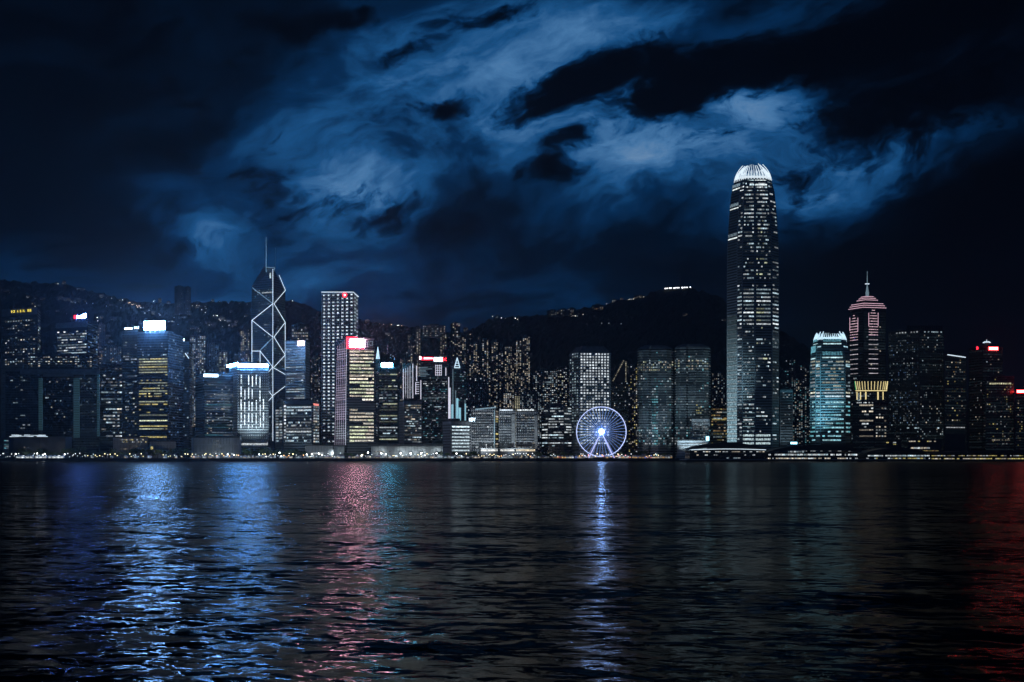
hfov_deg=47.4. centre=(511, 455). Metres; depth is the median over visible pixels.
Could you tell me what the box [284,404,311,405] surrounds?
window
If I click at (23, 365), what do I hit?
window
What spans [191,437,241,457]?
stone hall
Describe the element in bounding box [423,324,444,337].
apartment tower
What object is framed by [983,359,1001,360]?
window
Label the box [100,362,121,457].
office block
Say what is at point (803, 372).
apartment tower
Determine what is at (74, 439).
window
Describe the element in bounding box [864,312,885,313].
window
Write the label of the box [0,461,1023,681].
water
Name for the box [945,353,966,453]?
apartment slab
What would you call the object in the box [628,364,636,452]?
apartment tower
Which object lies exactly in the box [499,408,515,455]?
grid hotel
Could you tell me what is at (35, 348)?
window
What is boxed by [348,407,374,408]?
window
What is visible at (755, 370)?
window
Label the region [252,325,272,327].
window
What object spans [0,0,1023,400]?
sky
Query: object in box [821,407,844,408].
window
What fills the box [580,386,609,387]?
window
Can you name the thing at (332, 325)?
window
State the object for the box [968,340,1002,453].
office tower
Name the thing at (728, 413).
window
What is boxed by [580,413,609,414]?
window
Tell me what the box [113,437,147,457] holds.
club house
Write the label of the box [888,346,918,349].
window
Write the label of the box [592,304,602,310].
apartment tower
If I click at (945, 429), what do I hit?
window
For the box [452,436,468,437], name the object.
window
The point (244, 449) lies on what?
tree
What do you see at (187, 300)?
apartment tower
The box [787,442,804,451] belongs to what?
pump house
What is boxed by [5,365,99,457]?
gateway building
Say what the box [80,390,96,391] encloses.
window
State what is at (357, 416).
window
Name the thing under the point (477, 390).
apartment tower
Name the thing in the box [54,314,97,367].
office tower
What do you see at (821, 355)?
window
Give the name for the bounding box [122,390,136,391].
window
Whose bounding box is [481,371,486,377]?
apartment tower
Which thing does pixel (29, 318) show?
window
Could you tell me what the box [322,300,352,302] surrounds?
window
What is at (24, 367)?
window
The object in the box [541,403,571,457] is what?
domed block
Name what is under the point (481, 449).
window
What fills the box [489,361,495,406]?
apartment tower
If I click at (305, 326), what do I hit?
window
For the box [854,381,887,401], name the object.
gold crown block
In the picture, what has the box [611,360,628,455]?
sloped tower
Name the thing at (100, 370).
window
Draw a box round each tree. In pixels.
[41,449,49,454]
[66,447,75,457]
[75,446,86,457]
[108,448,116,454]
[129,448,137,457]
[138,448,145,457]
[152,449,162,457]
[170,448,177,457]
[178,448,186,457]
[241,447,249,454]
[255,449,261,454]
[261,447,272,457]
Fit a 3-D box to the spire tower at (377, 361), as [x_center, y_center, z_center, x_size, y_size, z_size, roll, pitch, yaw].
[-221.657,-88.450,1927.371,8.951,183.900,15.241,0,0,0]
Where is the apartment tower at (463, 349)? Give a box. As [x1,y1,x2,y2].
[460,336,465,368]
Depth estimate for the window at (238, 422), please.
1758.56 m
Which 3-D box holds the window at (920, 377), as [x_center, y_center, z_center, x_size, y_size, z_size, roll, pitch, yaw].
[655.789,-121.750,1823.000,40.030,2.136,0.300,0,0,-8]
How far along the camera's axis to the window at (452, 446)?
1743.81 m
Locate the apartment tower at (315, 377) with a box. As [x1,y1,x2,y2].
[311,355,319,443]
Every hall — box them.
[150,441,175,457]
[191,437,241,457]
[305,445,333,457]
[677,436,708,457]
[820,444,852,451]
[886,440,901,453]
[945,433,964,453]
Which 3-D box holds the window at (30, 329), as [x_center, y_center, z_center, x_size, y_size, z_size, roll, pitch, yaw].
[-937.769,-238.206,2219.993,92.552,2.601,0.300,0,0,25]
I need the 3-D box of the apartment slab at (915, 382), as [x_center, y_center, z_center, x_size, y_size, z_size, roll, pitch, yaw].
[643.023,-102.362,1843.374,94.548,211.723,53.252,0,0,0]
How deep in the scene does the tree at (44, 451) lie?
1699.89 m
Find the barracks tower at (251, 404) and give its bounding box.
[227,359,268,457]
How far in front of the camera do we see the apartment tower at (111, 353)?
2249.70 m
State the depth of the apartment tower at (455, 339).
2649.91 m
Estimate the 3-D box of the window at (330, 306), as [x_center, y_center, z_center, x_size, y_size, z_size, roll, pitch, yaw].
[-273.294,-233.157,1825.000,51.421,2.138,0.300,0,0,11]
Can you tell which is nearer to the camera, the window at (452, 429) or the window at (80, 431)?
the window at (452, 429)
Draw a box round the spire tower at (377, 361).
[376,348,379,443]
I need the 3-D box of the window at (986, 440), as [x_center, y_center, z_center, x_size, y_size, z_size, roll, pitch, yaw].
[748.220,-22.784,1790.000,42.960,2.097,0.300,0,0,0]
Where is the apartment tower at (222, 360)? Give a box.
[219,349,226,372]
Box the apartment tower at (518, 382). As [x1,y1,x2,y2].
[515,371,522,395]
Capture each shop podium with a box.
[480,448,497,457]
[500,448,514,457]
[516,448,535,457]
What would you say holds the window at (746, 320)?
in the tallest tower at (752, 331)
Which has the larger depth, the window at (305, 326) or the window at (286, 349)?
the window at (305, 326)
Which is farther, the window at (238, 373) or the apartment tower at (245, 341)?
the apartment tower at (245, 341)
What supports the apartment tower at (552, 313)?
on the hill
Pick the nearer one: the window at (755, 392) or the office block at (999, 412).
the window at (755, 392)
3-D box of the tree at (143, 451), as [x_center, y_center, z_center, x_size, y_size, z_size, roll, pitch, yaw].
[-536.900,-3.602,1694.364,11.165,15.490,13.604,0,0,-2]
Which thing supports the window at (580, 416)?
in the porthole tower at (589, 377)
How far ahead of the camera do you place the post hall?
1735.00 m
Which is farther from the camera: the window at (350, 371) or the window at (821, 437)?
the window at (821, 437)
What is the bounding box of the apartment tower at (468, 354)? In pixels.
[467,330,470,377]
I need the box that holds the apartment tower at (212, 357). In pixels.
[207,343,218,371]
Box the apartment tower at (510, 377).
[507,363,513,408]
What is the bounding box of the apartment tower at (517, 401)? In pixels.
[515,394,519,410]
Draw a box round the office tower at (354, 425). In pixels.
[334,336,375,457]
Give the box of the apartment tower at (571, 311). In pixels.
[568,307,575,315]
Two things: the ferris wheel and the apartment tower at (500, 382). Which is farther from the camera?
the apartment tower at (500, 382)
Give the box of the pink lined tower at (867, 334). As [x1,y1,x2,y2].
[848,275,885,443]
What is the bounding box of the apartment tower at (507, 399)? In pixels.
[503,391,510,408]
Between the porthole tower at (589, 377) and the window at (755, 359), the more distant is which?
the porthole tower at (589, 377)
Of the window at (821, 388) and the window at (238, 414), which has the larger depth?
the window at (821, 388)
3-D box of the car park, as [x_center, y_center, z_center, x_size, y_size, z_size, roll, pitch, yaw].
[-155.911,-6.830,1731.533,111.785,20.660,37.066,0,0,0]
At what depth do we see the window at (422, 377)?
1849.94 m
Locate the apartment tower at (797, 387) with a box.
[794,377,800,399]
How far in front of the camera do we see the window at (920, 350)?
1823.93 m
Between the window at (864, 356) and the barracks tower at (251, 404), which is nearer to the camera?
the barracks tower at (251, 404)
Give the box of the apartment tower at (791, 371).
[789,358,794,399]
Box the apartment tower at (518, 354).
[516,339,520,372]
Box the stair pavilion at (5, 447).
[3,437,8,457]
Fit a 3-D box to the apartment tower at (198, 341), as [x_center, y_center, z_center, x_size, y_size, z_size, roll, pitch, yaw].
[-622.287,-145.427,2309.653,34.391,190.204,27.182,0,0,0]
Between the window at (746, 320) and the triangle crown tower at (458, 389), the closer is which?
the window at (746, 320)
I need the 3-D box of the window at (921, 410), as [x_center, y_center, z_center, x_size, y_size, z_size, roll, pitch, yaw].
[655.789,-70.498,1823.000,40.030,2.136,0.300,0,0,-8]
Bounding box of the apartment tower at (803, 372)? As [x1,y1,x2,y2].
[800,364,806,399]
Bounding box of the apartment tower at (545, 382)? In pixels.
[533,369,556,414]
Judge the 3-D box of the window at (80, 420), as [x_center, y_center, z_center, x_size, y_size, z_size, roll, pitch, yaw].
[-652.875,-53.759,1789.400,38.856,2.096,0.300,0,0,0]
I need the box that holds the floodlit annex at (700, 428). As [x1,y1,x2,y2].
[692,418,708,448]
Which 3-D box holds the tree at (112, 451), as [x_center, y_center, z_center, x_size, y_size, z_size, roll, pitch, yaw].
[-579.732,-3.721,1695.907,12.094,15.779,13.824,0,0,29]
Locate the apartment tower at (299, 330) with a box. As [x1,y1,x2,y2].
[291,323,308,340]
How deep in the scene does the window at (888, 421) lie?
1838.68 m
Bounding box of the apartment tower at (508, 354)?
[505,345,511,392]
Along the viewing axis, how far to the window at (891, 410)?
1836.89 m
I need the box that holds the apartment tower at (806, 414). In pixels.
[803,385,809,444]
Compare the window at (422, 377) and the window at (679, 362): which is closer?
the window at (679, 362)
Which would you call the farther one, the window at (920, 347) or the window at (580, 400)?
the window at (920, 347)
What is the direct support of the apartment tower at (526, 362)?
on the hill
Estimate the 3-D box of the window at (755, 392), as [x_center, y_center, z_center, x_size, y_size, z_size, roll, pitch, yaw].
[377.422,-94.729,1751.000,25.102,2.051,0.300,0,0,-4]
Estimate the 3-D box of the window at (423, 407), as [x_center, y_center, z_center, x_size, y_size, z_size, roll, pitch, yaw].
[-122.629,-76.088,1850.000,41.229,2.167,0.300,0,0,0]
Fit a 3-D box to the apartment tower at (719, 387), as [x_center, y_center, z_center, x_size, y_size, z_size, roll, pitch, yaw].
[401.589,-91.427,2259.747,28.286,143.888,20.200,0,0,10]
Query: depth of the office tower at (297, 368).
1953.85 m
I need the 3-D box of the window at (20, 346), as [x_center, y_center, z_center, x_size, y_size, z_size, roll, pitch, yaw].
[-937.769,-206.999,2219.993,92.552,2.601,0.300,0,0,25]
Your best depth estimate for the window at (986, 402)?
1789.96 m
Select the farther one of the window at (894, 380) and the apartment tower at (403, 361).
the apartment tower at (403, 361)
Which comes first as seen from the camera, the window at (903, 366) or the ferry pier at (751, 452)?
the ferry pier at (751, 452)
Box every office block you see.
[24,353,93,368]
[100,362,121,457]
[195,372,232,436]
[283,398,319,457]
[399,394,421,443]
[442,418,474,457]
[711,404,726,449]
[780,387,792,451]
[852,399,887,453]
[985,367,1013,453]
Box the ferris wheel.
[576,406,626,457]
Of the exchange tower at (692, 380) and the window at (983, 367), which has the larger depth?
the window at (983, 367)
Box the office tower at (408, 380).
[403,364,413,397]
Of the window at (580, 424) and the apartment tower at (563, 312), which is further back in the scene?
the apartment tower at (563, 312)
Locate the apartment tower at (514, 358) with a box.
[513,352,515,406]
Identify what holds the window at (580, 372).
in the porthole tower at (589, 377)
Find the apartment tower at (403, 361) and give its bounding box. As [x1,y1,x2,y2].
[400,358,406,400]
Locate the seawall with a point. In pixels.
(339, 459)
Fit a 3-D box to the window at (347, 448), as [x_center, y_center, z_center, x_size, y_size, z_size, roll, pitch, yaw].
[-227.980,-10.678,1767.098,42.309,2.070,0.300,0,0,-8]
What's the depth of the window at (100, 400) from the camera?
1829.73 m
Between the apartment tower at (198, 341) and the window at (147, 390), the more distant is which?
the apartment tower at (198, 341)
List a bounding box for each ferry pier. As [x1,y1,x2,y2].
[680,442,768,461]
[765,445,862,461]
[858,448,931,461]
[927,451,1023,461]
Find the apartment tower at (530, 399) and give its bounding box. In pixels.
[520,390,540,457]
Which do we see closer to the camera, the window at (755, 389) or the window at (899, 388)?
the window at (755, 389)
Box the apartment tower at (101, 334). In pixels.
[97,323,105,368]
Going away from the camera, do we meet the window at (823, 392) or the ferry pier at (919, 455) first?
the ferry pier at (919, 455)
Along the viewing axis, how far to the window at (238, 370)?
1758.34 m
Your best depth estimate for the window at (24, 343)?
2218.96 m
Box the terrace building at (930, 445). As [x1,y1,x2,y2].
[908,439,941,453]
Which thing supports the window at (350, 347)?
in the office tower at (354, 425)
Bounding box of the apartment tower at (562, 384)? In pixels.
[556,365,568,407]
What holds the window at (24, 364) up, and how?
in the office block at (34, 361)
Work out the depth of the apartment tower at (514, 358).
2500.00 m
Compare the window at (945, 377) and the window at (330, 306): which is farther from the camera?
the window at (330, 306)
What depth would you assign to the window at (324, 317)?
1825.71 m
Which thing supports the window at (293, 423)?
in the office block at (300, 423)
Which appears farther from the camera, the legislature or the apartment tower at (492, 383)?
the apartment tower at (492, 383)
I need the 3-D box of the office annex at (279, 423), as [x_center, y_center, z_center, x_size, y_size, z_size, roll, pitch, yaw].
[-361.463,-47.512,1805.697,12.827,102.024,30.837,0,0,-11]
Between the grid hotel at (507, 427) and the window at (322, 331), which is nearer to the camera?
the grid hotel at (507, 427)
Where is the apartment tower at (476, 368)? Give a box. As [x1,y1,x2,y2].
[473,361,479,375]
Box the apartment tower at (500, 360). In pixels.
[499,351,502,369]
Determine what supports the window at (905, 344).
in the apartment slab at (915, 382)
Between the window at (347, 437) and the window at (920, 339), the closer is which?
the window at (347, 437)
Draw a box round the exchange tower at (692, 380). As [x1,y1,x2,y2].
[675,344,710,457]
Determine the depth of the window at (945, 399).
1805.76 m
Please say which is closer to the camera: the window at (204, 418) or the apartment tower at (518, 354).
the window at (204, 418)
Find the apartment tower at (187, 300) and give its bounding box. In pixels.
[185,286,190,314]
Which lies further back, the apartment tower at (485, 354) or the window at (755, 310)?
the apartment tower at (485, 354)
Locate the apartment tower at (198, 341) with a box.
[190,334,205,427]
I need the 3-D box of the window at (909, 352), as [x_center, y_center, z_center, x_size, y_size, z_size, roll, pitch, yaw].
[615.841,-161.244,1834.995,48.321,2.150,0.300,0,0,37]
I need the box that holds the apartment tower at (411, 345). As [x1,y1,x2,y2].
[408,340,414,397]
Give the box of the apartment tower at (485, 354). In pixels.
[482,338,488,377]
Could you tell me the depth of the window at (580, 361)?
1773.87 m
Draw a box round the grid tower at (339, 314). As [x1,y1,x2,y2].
[321,291,358,457]
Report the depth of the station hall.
1743.03 m
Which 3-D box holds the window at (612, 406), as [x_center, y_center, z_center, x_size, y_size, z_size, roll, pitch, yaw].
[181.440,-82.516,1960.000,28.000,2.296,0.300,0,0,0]
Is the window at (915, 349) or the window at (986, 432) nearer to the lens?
the window at (986, 432)
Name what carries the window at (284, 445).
in the office block at (300, 423)
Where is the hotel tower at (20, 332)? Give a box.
[1,307,40,437]
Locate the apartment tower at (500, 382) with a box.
[497,369,504,409]
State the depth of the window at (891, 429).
1833.75 m
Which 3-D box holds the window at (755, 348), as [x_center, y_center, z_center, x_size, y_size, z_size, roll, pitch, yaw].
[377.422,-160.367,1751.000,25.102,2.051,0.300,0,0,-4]
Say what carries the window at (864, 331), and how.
in the pink lined tower at (867, 334)
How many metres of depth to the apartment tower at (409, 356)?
2450.03 m
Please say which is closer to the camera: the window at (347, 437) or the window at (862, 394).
the window at (862, 394)
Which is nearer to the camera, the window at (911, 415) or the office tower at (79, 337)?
the window at (911, 415)
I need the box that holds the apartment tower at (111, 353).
[101,345,121,362]
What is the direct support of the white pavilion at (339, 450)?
on the ground
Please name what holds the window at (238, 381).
in the barracks tower at (251, 404)
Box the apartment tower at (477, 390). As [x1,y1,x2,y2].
[466,376,488,420]
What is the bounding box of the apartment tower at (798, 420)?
[793,398,802,443]
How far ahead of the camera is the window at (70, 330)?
2134.47 m
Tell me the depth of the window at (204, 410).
1770.40 m
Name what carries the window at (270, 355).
in the triangle tower at (268, 320)
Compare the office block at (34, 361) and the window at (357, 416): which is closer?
the window at (357, 416)
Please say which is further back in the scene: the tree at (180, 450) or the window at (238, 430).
the window at (238, 430)
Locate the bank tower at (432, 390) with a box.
[415,356,450,443]
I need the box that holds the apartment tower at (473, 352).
[471,342,476,377]
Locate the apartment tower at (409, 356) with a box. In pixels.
[406,350,412,363]
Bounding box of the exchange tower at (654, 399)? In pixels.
[637,345,672,457]
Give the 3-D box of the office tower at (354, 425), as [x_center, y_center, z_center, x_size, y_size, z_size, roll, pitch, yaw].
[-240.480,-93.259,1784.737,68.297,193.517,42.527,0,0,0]
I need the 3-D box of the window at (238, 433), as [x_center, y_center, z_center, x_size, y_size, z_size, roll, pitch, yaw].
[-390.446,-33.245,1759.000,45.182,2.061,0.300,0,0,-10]
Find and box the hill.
[0,279,1014,457]
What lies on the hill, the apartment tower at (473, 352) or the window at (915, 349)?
the apartment tower at (473, 352)
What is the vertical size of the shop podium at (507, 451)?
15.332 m
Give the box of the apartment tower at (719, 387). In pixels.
[712,371,726,405]
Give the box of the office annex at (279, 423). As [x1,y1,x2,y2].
[274,397,282,457]
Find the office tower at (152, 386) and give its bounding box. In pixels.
[122,321,182,457]
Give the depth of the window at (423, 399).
1849.94 m
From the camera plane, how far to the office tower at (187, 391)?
1974.39 m
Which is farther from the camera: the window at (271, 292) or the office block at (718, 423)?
the window at (271, 292)
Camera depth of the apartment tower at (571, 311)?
3430.07 m
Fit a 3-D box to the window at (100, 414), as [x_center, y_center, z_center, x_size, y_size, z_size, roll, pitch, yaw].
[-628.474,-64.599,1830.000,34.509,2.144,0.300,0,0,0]
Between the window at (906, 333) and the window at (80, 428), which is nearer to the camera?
the window at (80, 428)
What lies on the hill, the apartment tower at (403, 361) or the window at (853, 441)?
the apartment tower at (403, 361)
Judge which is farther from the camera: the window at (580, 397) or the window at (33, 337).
the window at (33, 337)
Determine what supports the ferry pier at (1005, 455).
in the water
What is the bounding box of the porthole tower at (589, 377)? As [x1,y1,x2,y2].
[569,346,610,457]
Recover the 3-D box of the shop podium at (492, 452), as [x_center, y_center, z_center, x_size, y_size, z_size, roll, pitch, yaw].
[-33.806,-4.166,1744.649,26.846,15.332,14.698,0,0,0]
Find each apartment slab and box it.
[888,326,943,453]
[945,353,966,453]
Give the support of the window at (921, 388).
in the apartment slab at (915, 382)
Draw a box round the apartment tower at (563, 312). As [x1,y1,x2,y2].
[559,308,567,316]
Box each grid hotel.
[471,406,498,457]
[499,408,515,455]
[516,409,537,455]
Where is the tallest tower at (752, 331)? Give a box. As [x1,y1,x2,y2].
[727,163,778,451]
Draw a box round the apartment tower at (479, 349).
[477,336,480,375]
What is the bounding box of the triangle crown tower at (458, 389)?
[451,355,465,420]
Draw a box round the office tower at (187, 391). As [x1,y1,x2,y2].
[183,339,192,457]
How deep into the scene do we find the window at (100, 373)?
1829.95 m
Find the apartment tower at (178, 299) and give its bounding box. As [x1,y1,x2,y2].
[174,285,183,314]
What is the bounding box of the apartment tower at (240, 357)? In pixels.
[234,352,246,362]
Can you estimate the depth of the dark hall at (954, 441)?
1745.00 m
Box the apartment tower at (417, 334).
[414,326,420,379]
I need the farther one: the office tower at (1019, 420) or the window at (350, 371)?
the office tower at (1019, 420)
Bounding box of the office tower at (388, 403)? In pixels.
[378,363,397,443]
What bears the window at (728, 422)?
in the tallest tower at (752, 331)
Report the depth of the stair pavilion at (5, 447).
1700.53 m
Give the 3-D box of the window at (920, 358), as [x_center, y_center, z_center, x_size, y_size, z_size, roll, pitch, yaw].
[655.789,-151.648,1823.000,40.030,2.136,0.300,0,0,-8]
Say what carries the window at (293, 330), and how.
in the apartment tower at (299, 330)
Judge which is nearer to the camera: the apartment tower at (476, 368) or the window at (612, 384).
the window at (612, 384)
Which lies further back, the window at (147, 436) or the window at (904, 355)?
the window at (904, 355)
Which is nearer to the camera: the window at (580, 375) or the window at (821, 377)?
the window at (580, 375)
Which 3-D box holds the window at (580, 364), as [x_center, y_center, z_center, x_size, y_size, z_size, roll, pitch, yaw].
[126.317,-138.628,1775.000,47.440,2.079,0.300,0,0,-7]
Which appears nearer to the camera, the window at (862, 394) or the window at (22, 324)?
the window at (862, 394)
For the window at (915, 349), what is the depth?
1835.99 m
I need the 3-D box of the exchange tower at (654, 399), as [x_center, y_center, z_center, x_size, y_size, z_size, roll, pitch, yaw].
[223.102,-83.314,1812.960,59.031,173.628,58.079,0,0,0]
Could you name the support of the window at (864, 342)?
in the pink lined tower at (867, 334)
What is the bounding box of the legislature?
[9,435,71,457]
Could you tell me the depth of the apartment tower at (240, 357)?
2259.79 m
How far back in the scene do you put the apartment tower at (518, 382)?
2179.99 m
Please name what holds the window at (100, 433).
in the office block at (110, 400)
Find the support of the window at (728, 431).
in the tallest tower at (752, 331)
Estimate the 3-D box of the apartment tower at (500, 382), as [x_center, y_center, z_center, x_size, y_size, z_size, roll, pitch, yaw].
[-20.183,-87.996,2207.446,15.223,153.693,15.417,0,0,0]
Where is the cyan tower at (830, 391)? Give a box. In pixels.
[810,331,849,451]
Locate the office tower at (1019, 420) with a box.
[1015,390,1023,451]
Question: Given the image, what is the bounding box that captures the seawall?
[0,458,1023,460]
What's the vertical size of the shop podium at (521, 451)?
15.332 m
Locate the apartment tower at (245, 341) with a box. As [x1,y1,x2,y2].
[241,330,248,361]
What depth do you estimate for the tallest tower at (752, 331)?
1753.34 m
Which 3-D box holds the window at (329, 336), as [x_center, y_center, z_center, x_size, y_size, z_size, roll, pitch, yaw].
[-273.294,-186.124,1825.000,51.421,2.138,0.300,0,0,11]
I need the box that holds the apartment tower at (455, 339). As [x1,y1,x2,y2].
[451,322,459,368]
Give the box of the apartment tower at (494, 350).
[491,339,497,406]
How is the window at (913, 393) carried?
in the apartment slab at (915, 382)
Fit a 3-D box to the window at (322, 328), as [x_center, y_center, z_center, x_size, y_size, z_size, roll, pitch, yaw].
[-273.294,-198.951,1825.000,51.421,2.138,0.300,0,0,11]
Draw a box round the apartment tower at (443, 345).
[440,334,446,361]
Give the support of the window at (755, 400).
in the tallest tower at (752, 331)
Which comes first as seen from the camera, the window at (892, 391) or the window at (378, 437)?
the window at (892, 391)
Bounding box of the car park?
[368,444,443,457]
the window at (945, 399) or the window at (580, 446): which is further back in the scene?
the window at (945, 399)
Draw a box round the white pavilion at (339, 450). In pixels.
[334,445,344,455]
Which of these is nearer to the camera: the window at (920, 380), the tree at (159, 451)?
the tree at (159, 451)
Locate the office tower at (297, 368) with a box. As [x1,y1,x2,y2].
[285,339,309,399]
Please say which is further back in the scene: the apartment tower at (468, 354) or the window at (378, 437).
the apartment tower at (468, 354)
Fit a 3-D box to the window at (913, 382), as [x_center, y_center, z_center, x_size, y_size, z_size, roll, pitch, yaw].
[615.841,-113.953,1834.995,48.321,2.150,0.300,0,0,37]
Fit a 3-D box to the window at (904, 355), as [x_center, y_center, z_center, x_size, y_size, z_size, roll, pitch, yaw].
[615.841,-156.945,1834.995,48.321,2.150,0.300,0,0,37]
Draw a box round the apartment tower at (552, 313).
[547,309,558,317]
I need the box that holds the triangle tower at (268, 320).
[252,252,285,457]
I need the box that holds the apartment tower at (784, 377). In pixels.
[781,369,788,388]
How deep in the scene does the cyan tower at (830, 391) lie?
1789.91 m
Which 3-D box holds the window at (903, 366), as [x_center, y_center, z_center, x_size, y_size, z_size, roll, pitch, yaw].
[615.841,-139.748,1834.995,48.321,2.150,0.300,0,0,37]
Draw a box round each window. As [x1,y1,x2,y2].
[2,315,36,318]
[2,318,36,321]
[2,321,36,323]
[2,324,36,326]
[2,326,36,329]
[2,329,36,332]
[2,332,36,334]
[2,335,36,337]
[2,337,36,340]
[2,340,36,342]
[2,343,36,345]
[2,346,36,348]
[2,348,36,351]
[2,351,36,353]
[2,357,23,359]
[2,365,23,367]
[5,319,39,364]
[24,358,92,359]
[24,361,92,361]
[24,364,92,364]
[24,367,92,367]
[28,357,91,365]
[55,327,86,329]
[55,330,86,332]
[55,341,86,343]
[57,329,96,359]
[74,439,98,440]
[74,442,98,443]
[80,379,96,380]
[80,387,96,388]
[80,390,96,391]
[80,398,96,399]
[80,401,96,402]
[80,409,96,410]
[80,420,96,421]
[80,428,96,429]
[80,431,96,432]
[100,370,121,371]
[100,373,121,374]
[100,400,121,401]
[100,403,121,404]
[100,411,121,412]
[100,414,121,415]
[100,422,121,423]
[100,433,121,434]
[122,349,136,350]
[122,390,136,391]
[139,382,166,383]
[139,390,166,391]
[139,414,166,415]
[139,425,166,426]
[147,436,166,437]
[204,377,232,378]
[204,380,232,381]
[204,385,232,386]
[204,388,232,389]
[204,391,232,392]
[204,404,232,405]
[204,410,232,411]
[204,415,232,416]
[204,418,232,419]
[204,429,232,430]
[238,370,267,371]
[238,373,267,374]
[238,378,267,379]
[238,381,267,382]
[238,389,267,390]
[238,392,267,393]
[238,400,265,401]
[238,403,267,404]
[238,411,267,412]
[238,414,267,415]
[238,422,267,423]
[238,430,267,431]
[238,433,267,434]
[241,442,267,444]
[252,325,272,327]
[252,355,272,357]
[253,273,284,439]
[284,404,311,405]
[284,423,311,424]
[284,445,304,446]
[286,349,304,398]
[286,387,304,388]
[286,426,311,427]
[292,326,305,338]
[292,330,307,331]
[322,295,352,296]
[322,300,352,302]
[322,303,352,304]
[322,306,352,307]
[322,314,352,315]
[322,317,352,318]
[322,320,352,321]
[322,322,352,323]
[322,325,352,326]
[322,328,352,329]
[322,331,352,332]
[322,336,352,337]
[323,293,357,441]
[347,437,374,438]
[347,448,370,449]
[348,366,374,367]
[348,369,374,370]
[348,377,374,378]
[348,396,374,397]
[348,404,374,405]
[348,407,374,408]
[348,418,374,419]
[350,347,373,348]
[350,354,367,355]
[350,371,367,372]
[350,378,367,379]
[350,388,365,389]
[350,412,364,413]
[350,419,366,420]
[350,433,364,434]
[357,416,372,417]
[378,377,397,378]
[378,385,397,386]
[378,407,397,408]
[378,437,397,438]
[404,379,411,397]
[404,426,421,427]
[422,366,447,367]
[422,377,447,378]
[423,385,447,386]
[423,388,447,389]
[423,399,447,400]
[423,407,447,408]
[423,418,447,419]
[423,426,442,427]
[423,429,442,430]
[423,440,442,441]
[451,381,465,382]
[451,427,470,428]
[451,438,470,439]
[452,429,468,430]
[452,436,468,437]
[452,446,468,447]
[471,428,492,429]
[471,439,493,440]
[472,417,493,418]
[472,420,493,421]
[481,449,497,450]
[516,420,533,421]
[516,423,533,424]
[516,431,533,432]
[516,449,534,450]
[580,361,609,362]
[580,364,609,365]
[580,372,609,373]
[580,375,609,376]
[580,383,609,384]
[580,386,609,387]
[580,394,609,395]
[580,397,609,397]
[580,400,609,400]
[580,402,609,403]
[580,405,609,406]
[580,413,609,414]
[580,416,609,417]
[580,424,609,425]
[580,435,609,436]
[580,443,609,444]
[580,446,609,447]
[612,384,627,385]
[612,406,627,407]
[675,351,709,447]
[711,434,726,435]
[727,179,778,447]
[727,412,736,414]
[727,421,736,423]
[727,430,736,432]
[727,439,736,441]
[755,310,771,311]
[755,329,771,330]
[755,340,771,341]
[755,348,771,349]
[755,351,771,352]
[755,359,771,360]
[755,370,771,371]
[755,389,771,390]
[755,392,771,393]
[755,400,771,401]
[755,422,771,423]
[755,430,771,431]
[810,339,849,443]
[821,355,843,356]
[821,366,844,367]
[821,374,844,375]
[821,377,844,378]
[821,385,844,386]
[821,388,844,389]
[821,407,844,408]
[821,415,844,416]
[821,429,844,430]
[821,437,844,438]
[822,347,842,348]
[823,392,843,393]
[853,408,873,409]
[853,438,873,439]
[853,441,873,442]
[857,385,870,401]
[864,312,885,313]
[864,323,885,324]
[864,331,885,332]
[864,334,885,335]
[864,342,885,343]
[864,345,885,346]
[864,353,885,354]
[864,356,885,357]
[864,364,885,365]
[864,375,885,376]
[888,333,918,335]
[888,335,918,338]
[888,338,918,340]
[888,341,918,343]
[888,344,918,346]
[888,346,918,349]
[888,349,918,351]
[888,352,918,354]
[888,355,918,357]
[888,357,918,359]
[888,360,918,362]
[888,363,918,365]
[888,366,918,368]
[888,369,918,370]
[888,371,918,373]
[888,374,918,376]
[888,377,918,378]
[888,380,918,381]
[888,382,918,384]
[888,385,918,387]
[888,388,918,389]
[888,391,918,392]
[888,393,918,395]
[888,396,918,397]
[888,399,918,400]
[888,402,918,403]
[888,404,918,405]
[888,407,918,408]
[888,410,918,411]
[888,413,918,414]
[888,415,918,416]
[888,418,918,419]
[888,421,918,422]
[888,426,918,427]
[888,429,918,430]
[888,432,918,433]
[888,435,918,435]
[888,437,918,438]
[890,331,942,438]
[920,336,943,337]
[920,339,943,340]
[920,347,943,348]
[920,350,943,351]
[920,355,943,356]
[920,358,943,359]
[920,366,943,367]
[920,369,943,370]
[920,377,943,378]
[920,380,943,381]
[920,388,943,389]
[920,399,943,400]
[920,407,943,408]
[920,418,943,419]
[920,421,943,422]
[920,429,943,430]
[921,410,943,411]
[945,358,965,359]
[945,369,965,370]
[945,377,965,378]
[945,380,965,381]
[945,388,965,389]
[945,399,965,400]
[945,410,965,411]
[945,418,965,419]
[945,421,965,422]
[945,429,965,430]
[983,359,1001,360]
[983,367,1001,368]
[986,380,1013,381]
[986,391,1013,392]
[986,399,1013,400]
[986,402,1013,403]
[986,410,1013,411]
[986,413,1013,414]
[986,421,1013,422]
[986,432,1013,433]
[986,440,1013,441]
[986,443,1013,444]
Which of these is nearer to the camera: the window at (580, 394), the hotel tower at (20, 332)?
the window at (580, 394)
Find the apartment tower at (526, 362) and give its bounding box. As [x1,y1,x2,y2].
[523,335,529,391]
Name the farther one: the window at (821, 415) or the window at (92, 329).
the window at (92, 329)

